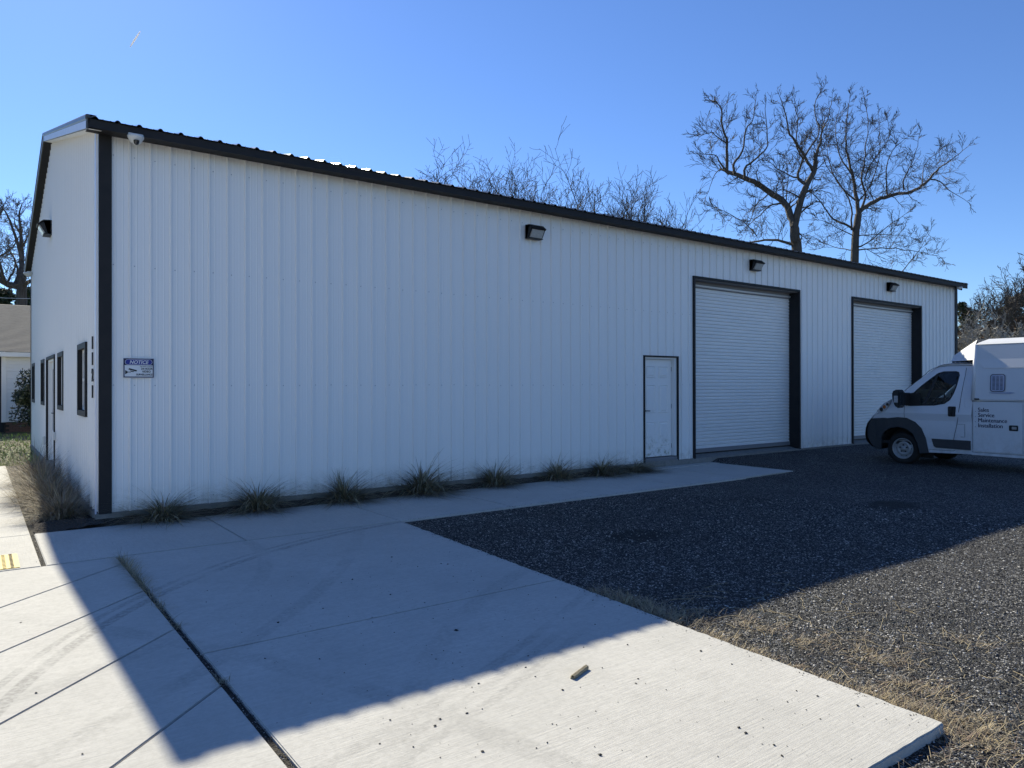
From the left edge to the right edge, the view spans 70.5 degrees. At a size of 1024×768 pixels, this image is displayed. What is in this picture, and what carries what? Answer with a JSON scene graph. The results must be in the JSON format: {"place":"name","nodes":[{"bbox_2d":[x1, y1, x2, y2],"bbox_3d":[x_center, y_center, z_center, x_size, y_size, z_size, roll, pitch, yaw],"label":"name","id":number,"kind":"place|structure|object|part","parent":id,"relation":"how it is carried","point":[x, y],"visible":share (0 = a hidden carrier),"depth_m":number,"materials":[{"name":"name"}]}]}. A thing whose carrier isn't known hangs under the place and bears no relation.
{"place":"outdoors","nodes":[
{"label":"outdoors","id":0,"kind":"place"},
{"bbox_2d":[0,431,40,465],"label":"lawn","id":1,"kind":"structure","parent":0,"point":[12,437],"depth_m":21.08,"materials":[{"name":"plant"}]},
{"bbox_2d":[0,304,29,432],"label":"house","id":2,"kind":"structure","parent":1,"relation":"on","point":[14,339],"depth_m":25.93,"materials":[{"name":"white paint"}]},
{"bbox_2d":[0,193,32,305],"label":"bare tree","id":3,"kind":"object","parent":1,"relation":"on","point":[20,283],"visible":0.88,"depth_m":37.92,"materials":[{"name":"brown plant"}]},
{"bbox_2d":[9,368,29,426],"bbox_3d":[-16.214,0.138,25.191,2.158,3.190,1.464,0,0,-36],"label":"evergreen bush","id":4,"kind":"object","parent":1,"relation":"on","point":[22,398],"visible":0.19,"depth_m":24.61,"materials":[{"name":"green plant"}]},
{"bbox_2d":[130,31,140,46],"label":"contrail","id":5,"kind":"object","parent":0,"point":[135,38],"visible":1,"depth_m":2997.85,"materials":[{"name":"white"}]},
{"bbox_2d":[8,462,650,533],"bbox_3d":[-3.781,1.634,14.334,9.935,0.114,8.505,0,0,-36],"label":"mulch bed","id":6,"kind":"object","parent":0,"point":[71,523],"visible":0.3,"depth_m":9.17,"materials":[{"name":"brown soil"}]},
{"bbox_2d":[0,440,61,486],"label":"ornamental grass","id":7,"kind":"object","parent":6,"relation":"on","point":[29,463],"depth_m":12.08,"materials":[{"name":"brown"}]},
{"bbox_2d":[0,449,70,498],"bbox_3d":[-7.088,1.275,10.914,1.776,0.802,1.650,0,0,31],"label":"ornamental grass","id":8,"kind":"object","parent":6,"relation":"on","point":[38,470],"depth_m":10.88,"materials":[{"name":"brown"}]},
{"bbox_2d":[0,461,82,513],"bbox_3d":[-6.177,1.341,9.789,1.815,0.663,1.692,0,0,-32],"label":"ornamental grass","id":9,"kind":"object","parent":6,"relation":"on","point":[47,489],"depth_m":9.69,"materials":[{"name":"brown"}]},
{"bbox_2d":[0,474,94,525],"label":"ornamental grass","id":10,"kind":"object","parent":6,"relation":"on","point":[60,508],"depth_m":8.80,"materials":[{"name":"brown"}]},
{"bbox_2d":[94,485,236,530],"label":"ornamental grass","id":11,"kind":"object","parent":6,"relation":"on","point":[168,514],"depth_m":8.72,"materials":[{"name":"green plant"}]},
{"bbox_2d":[190,474,323,521],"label":"ornamental grass","id":12,"kind":"object","parent":6,"relation":"on","point":[255,503],"depth_m":9.34,"materials":[{"name":"green plant"}]},
{"bbox_2d":[330,468,347,497],"bbox_3d":[-2.430,1.408,10.278,0.298,0.519,0.385,0,0,-36],"label":"weed","id":13,"kind":"object","parent":6,"relation":"on","point":[339,471],"visible":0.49,"depth_m":10.27,"materials":[{"name":"brown"}]},
{"bbox_2d":[284,467,410,509],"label":"ornamental grass","id":14,"kind":"object","parent":6,"relation":"on","point":[345,494],"depth_m":10.11,"materials":[{"name":"green plant"}]},
{"bbox_2d":[370,450,490,502],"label":"ornamental grass","id":15,"kind":"object","parent":6,"relation":"on","point":[419,487],"depth_m":10.79,"materials":[{"name":"green plant"}]},
{"bbox_2d":[452,454,536,490],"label":"ornamental grass","id":16,"kind":"object","parent":6,"relation":"on","point":[493,481],"depth_m":11.65,"materials":[{"name":"green plant"}]},
{"bbox_2d":[521,452,592,482],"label":"ornamental grass","id":17,"kind":"object","parent":6,"relation":"on","point":[558,473],"depth_m":12.45,"materials":[{"name":"green plant"}]},
{"bbox_2d":[573,452,659,479],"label":"ornamental grass","id":18,"kind":"object","parent":6,"relation":"on","point":[605,470],"depth_m":13.04,"materials":[{"name":"green plant"}]},
{"bbox_2d":[601,459,676,475],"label":"ornamental grass","id":19,"kind":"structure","parent":6,"relation":"on","point":[635,466],"depth_m":13.59,"materials":[{"name":"green plant"}]},
{"bbox_2d":[0,462,792,571],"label":"sidewalk","id":20,"kind":"structure","parent":0,"point":[70,546],"depth_m":8.97,"materials":[{"name":"concrete"}]},
{"bbox_2d":[0,553,19,569],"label":"tactile paving","id":21,"kind":"structure","parent":20,"relation":"on","point":[9,561],"depth_m":6.65,"materials":[{"name":"yellow concrete"}]},
{"bbox_2d":[0,521,942,767],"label":"driveway","id":22,"kind":"structure","parent":0,"point":[119,679],"depth_m":4.05,"materials":[{"name":"concrete"}]},
{"bbox_2d":[109,549,230,687],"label":"joint weeds","id":23,"kind":"object","parent":22,"relation":"on","point":[122,562],"visible":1,"depth_m":6.01,"materials":[{"name":"brown"}]},
{"bbox_2d":[6,466,786,767],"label":"pavement joint","id":24,"kind":"object","parent":22,"relation":"in","point":[272,744],"visible":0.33,"depth_m":4.13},
{"bbox_2d":[31,535,294,766],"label":"joint grit","id":25,"kind":"object","parent":24,"relation":"on","point":[208,667],"visible":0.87,"depth_m":4.16,"materials":[{"name":"stone"}]},
{"bbox_2d":[19,473,926,762],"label":"stray stones","id":26,"kind":"object","parent":22,"relation":"on","point":[583,647],"visible":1,"depth_m":4.35,"materials":[{"name":"black stone"}]},
{"bbox_2d":[570,665,588,678],"bbox_3d":[0.380,1.615,4.067,0.030,0.025,0.178,0,0,33],"label":"wood scrap","id":27,"kind":"object","parent":22,"relation":"on","point":[579,672],"visible":1,"depth_m":4.05,"materials":[{"name":"wood"}]},
{"bbox_2d":[0,0,1023,337],"label":"sky","id":28,"kind":"structure","parent":0,"point":[363,84],"materials":[{"name":"blue"}]},
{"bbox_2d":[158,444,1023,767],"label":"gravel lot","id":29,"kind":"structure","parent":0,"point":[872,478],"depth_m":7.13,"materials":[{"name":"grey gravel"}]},
{"bbox_2d":[581,572,1023,767],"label":"dry grass","id":30,"kind":"structure","parent":29,"relation":"on","point":[647,608],"depth_m":4.10,"materials":[{"name":"brown"}]},
{"bbox_2d":[865,337,1023,463],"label":"service van","id":31,"kind":"object","parent":29,"relation":"on","point":[978,406],"visible":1,"depth_m":14.24,"materials":[{"name":"white metal"}]},
{"bbox_3d":[9.178,0.827,13.692,0.048,0.950,0.840,0,0,-34],"label":"compartment door","id":32,"kind":"part","parent":31,"relation":"part of","materials":[{"name":"white metal"}]},
{"label":"ground","id":33,"kind":"structure","parent":0,"visible":0},
{"bbox_2d":[0,288,15,304],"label":"evergreen tree","id":34,"kind":"object","parent":33,"relation":"on","point":[4,299],"visible":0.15,"depth_m":51.79,"materials":[{"name":"green plant"}]},
{"bbox_2d":[0,190,28,274],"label":"bare tree","id":35,"kind":"object","parent":33,"relation":"on","point":[8,236],"visible":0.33,"depth_m":43.88,"materials":[{"name":"brown plant"}]},
{"bbox_2d":[13,287,29,305],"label":"evergreen tree","id":36,"kind":"object","parent":33,"relation":"on","point":[28,296],"visible":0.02,"depth_m":49.61,"materials":[{"name":"green plant"}]},
{"bbox_2d":[416,136,501,191],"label":"bare tree","id":37,"kind":"object","parent":33,"relation":"on","point":[452,175],"visible":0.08,"depth_m":59.94,"materials":[{"name":"brown plant"}]},
{"bbox_2d":[452,155,499,191],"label":"bare tree","id":38,"kind":"object","parent":33,"relation":"on","point":[476,176],"depth_m":74.75,"materials":[{"name":"brown plant"}]},
{"bbox_2d":[24,114,967,519],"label":"metal building","id":39,"kind":"structure","parent":33,"relation":"on","point":[282,318],"depth_m":11.28,"materials":[{"name":"metal"}]},
{"bbox_2d":[23,271,32,277],"bbox_3d":[-12.322,-2.780,18.424,0.203,0.161,0.203,0,0,-36],"label":"security camera","id":40,"kind":"object","parent":39,"relation":"attached to","point":[28,273],"visible":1,"depth_m":18.37,"materials":[{"name":"white plastic"}]},
{"bbox_2d":[32,363,34,402],"bbox_3d":[-12.001,-0.029,18.248,0.128,0.980,0.950,0,0,-36],"label":"window","id":41,"kind":"structure","parent":39,"relation":"in","point":[33,365],"depth_m":18.54,"materials":[{"name":"brown metal"}]},
{"bbox_2d":[40,359,44,404],"bbox_3d":[-10.091,-0.038,15.662,0.128,0.980,0.980,0,0,-36],"label":"window","id":42,"kind":"structure","parent":39,"relation":"in","point":[42,362],"depth_m":15.97,"materials":[{"name":"glass"}]},
{"bbox_2d":[36,220,51,237],"bbox_3d":[-8.945,-2.979,13.833,0.236,0.279,0.352,0,0,-36],"label":"wall light","id":43,"kind":"object","parent":39,"relation":"attached to","point":[44,227],"visible":1,"depth_m":13.72,"materials":[{"name":"black plastic"}]},
{"bbox_2d":[52,362,52,458],"bbox_3d":[-9.140,0.549,14.413,0.104,1.978,0.856,0,0,-36],"label":"front door","id":44,"kind":"structure","parent":39,"relation":"in","point":[52,362],"depth_m":14.67,"materials":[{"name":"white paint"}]},
{"bbox_2d":[57,351,63,410],"bbox_3d":[-7.631,-0.050,12.332,0.128,0.980,1.000,0,0,-36],"label":"window","id":45,"kind":"structure","parent":39,"relation":"in","point":[60,356],"depth_m":12.64,"materials":[{"name":"black glass"}]},
{"bbox_2d":[77,342,86,416],"bbox_3d":[-5.777,-0.058,9.822,0.128,0.980,0.940,0,0,-36],"label":"window","id":46,"kind":"structure","parent":39,"relation":"in","point":[81,348],"depth_m":10.10,"materials":[{"name":"brown metal"}]},
{"bbox_2d":[91,369,93,381],"bbox_3d":[-5.113,-0.109,8.822,0.016,0.157,0.103,0,0,-36],"label":"house number","id":47,"kind":"object","parent":39,"relation":"attached to","point":[92,373],"visible":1,"depth_m":8.80,"materials":[{"name":"black plastic"}]},
{"bbox_2d":[127,132,143,144],"bbox_3d":[-4.452,-2.887,8.566,0.179,0.147,0.180,0,0,-36],"label":"security camera","id":48,"kind":"object","parent":39,"relation":"attached to","point":[135,139],"visible":1,"depth_m":8.51,"materials":[{"name":"white plastic"}]},
{"bbox_2d":[123,358,153,377],"bbox_3d":[-4.548,-0.195,8.822,0.345,0.244,0.007,0,0,-36],"label":"notice sign","id":49,"kind":"object","parent":39,"relation":"attached to","point":[138,367],"visible":1,"depth_m":8.82,"materials":[{"name":"white metal"}]},
{"bbox_2d":[525,224,545,240],"bbox_3d":[0.407,-2.602,12.380,0.306,0.243,0.204,0,0,-36],"label":"wall light","id":50,"kind":"object","parent":39,"relation":"attached to","point":[534,232],"visible":1,"depth_m":12.33,"materials":[{"name":"black plastic"}]},
{"bbox_2d":[645,359,671,456],"bbox_3d":[2.905,0.479,14.460,0.866,1.940,0.104,0,0,-36],"label":"side door","id":51,"kind":"structure","parent":39,"relation":"in","point":[658,405],"depth_m":14.48,"materials":[{"name":"white metal"}]},
{"bbox_2d":[696,282,790,453],"bbox_3d":[5.168,-0.346,16.319,3.756,3.690,0.107,0,0,-36],"label":"roll up door","id":52,"kind":"structure","parent":39,"relation":"in","point":[742,334],"depth_m":16.33,"materials":[{"name":"white paint"}]},
{"bbox_2d":[749,259,764,271],"bbox_3d":[5.459,-2.647,16.112,0.306,0.243,0.204,0,0,-36],"label":"wall light","id":53,"kind":"object","parent":39,"relation":"attached to","point":[756,265],"visible":1,"depth_m":16.05,"materials":[{"name":"black plastic"}]},
{"bbox_2d":[854,301,912,439],"bbox_3d":[10.174,-0.358,20.011,3.696,3.680,0.097,0,0,-36],"label":"roll up door","id":54,"kind":"structure","parent":39,"relation":"in","point":[882,333],"depth_m":19.97,"materials":[{"name":"white paint"}]},
{"bbox_2d":[887,282,899,291],"bbox_3d":[10.405,-2.656,19.766,0.306,0.243,0.204,0,0,-36],"label":"wall light","id":55,"kind":"object","parent":39,"relation":"attached to","point":[892,287],"visible":1,"depth_m":19.70,"materials":[{"name":"black plastic"}]},
{"bbox_2d":[449,139,553,199],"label":"bare tree","id":56,"kind":"object","parent":33,"relation":"on","point":[511,178],"visible":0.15,"depth_m":61.45,"materials":[{"name":"brown plant"}]},
{"bbox_2d":[510,155,576,206],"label":"bare tree","id":57,"kind":"object","parent":33,"relation":"on","point":[549,194],"visible":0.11,"depth_m":68.88,"materials":[{"name":"brown plant"}]},
{"bbox_2d":[529,116,611,213],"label":"bare tree","id":58,"kind":"object","parent":33,"relation":"on","point":[580,201],"visible":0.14,"depth_m":57.47,"materials":[{"name":"brown plant"}]},
{"bbox_2d":[607,184,645,217],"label":"bare tree","id":59,"kind":"object","parent":33,"relation":"on","point":[621,204],"visible":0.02,"depth_m":69.96,"materials":[{"name":"brown plant"}]},
{"bbox_2d":[590,167,666,224],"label":"bare tree","id":60,"kind":"object","parent":33,"relation":"on","point":[627,204],"visible":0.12,"depth_m":65.76,"materials":[{"name":"brown plant"}]},
{"bbox_2d":[624,165,680,227],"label":"bare tree","id":61,"kind":"object","parent":33,"relation":"on","point":[647,215],"visible":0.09,"depth_m":57.52,"materials":[{"name":"brown plant"}]},
{"bbox_2d":[659,177,714,232],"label":"bare tree","id":62,"kind":"object","parent":33,"relation":"on","point":[685,222],"visible":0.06,"depth_m":65.38,"materials":[{"name":"brown plant"}]},
{"bbox_2d":[681,72,848,251],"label":"bare tree","id":63,"kind":"object","parent":33,"relation":"on","point":[795,243],"visible":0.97,"depth_m":41.81,"materials":[{"name":"brown plant"}]},
{"bbox_2d":[786,82,978,270],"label":"bare tree","id":64,"kind":"object","parent":33,"relation":"on","point":[854,227],"visible":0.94,"depth_m":45.13,"materials":[{"name":"brown plant"}]},
{"bbox_2d":[958,329,967,351],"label":"tree","id":65,"kind":"object","parent":33,"relation":"on","point":[961,335],"visible":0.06,"depth_m":53.96,"materials":[{"name":"brown plant"}]},
{"bbox_2d":[958,301,973,339],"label":"tree","id":66,"kind":"object","parent":33,"relation":"on","point":[962,305],"visible":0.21,"depth_m":61.80,"materials":[{"name":"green plant"}]},
{"bbox_2d":[958,314,985,351],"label":"bare tree","id":67,"kind":"object","parent":33,"relation":"on","point":[960,340],"visible":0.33,"depth_m":49.85,"materials":[{"name":"brown plant"}]},
{"bbox_2d":[958,302,987,348],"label":"bare tree","id":68,"kind":"object","parent":33,"relation":"on","point":[975,318],"visible":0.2,"depth_m":51.99,"materials":[{"name":"brown plant"}]},
{"bbox_2d":[958,291,1007,334],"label":"bare tree","id":69,"kind":"object","parent":33,"relation":"on","point":[980,314],"visible":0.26,"depth_m":58.04,"materials":[{"name":"brown plant"}]},
{"bbox_2d":[977,328,990,339],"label":"tree","id":70,"kind":"object","parent":33,"relation":"on","point":[981,335],"visible":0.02,"depth_m":55.70,"materials":[{"name":"brown plant"}]},
{"bbox_2d":[964,321,1005,345],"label":"bare tree","id":71,"kind":"object","parent":33,"relation":"on","point":[987,332],"visible":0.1,"depth_m":48.04,"materials":[{"name":"brown plant"}]},
{"bbox_2d":[976,284,1009,334],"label":"bare tree","id":72,"kind":"object","parent":33,"relation":"on","point":[990,306],"visible":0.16,"depth_m":59.98,"materials":[{"name":"brown plant"}]},
{"bbox_2d":[983,305,1013,339],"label":"bare tree","id":73,"kind":"object","parent":33,"relation":"on","point":[993,331],"visible":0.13,"depth_m":49.98,"materials":[{"name":"brown plant"}]},
{"bbox_2d":[976,277,1023,338],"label":"bare tree","id":74,"kind":"object","parent":33,"relation":"on","point":[997,301],"visible":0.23,"depth_m":56.12,"materials":[{"name":"brown plant"}]},
{"bbox_2d":[991,325,1015,338],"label":"bare tree","id":75,"kind":"object","parent":33,"relation":"on","point":[1004,336],"visible":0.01,"depth_m":47.18,"materials":[{"name":"brown plant"}]},
{"bbox_2d":[990,253,1023,337],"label":"bare tree","id":76,"kind":"object","parent":33,"relation":"on","point":[1008,302],"visible":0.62,"depth_m":51.91,"materials":[{"name":"brown plant"}]},
{"bbox_2d":[992,252,1023,337],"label":"bare tree","id":77,"kind":"object","parent":33,"relation":"on","point":[1019,309],"visible":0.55,"depth_m":51.84,"materials":[{"name":"brown plant"}]},
{"bbox_2d":[998,320,1023,337],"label":"bare tree","id":78,"kind":"object","parent":33,"relation":"on","point":[1018,328],"visible":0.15,"depth_m":47.80,"materials":[{"name":"brown plant"}]}
]}

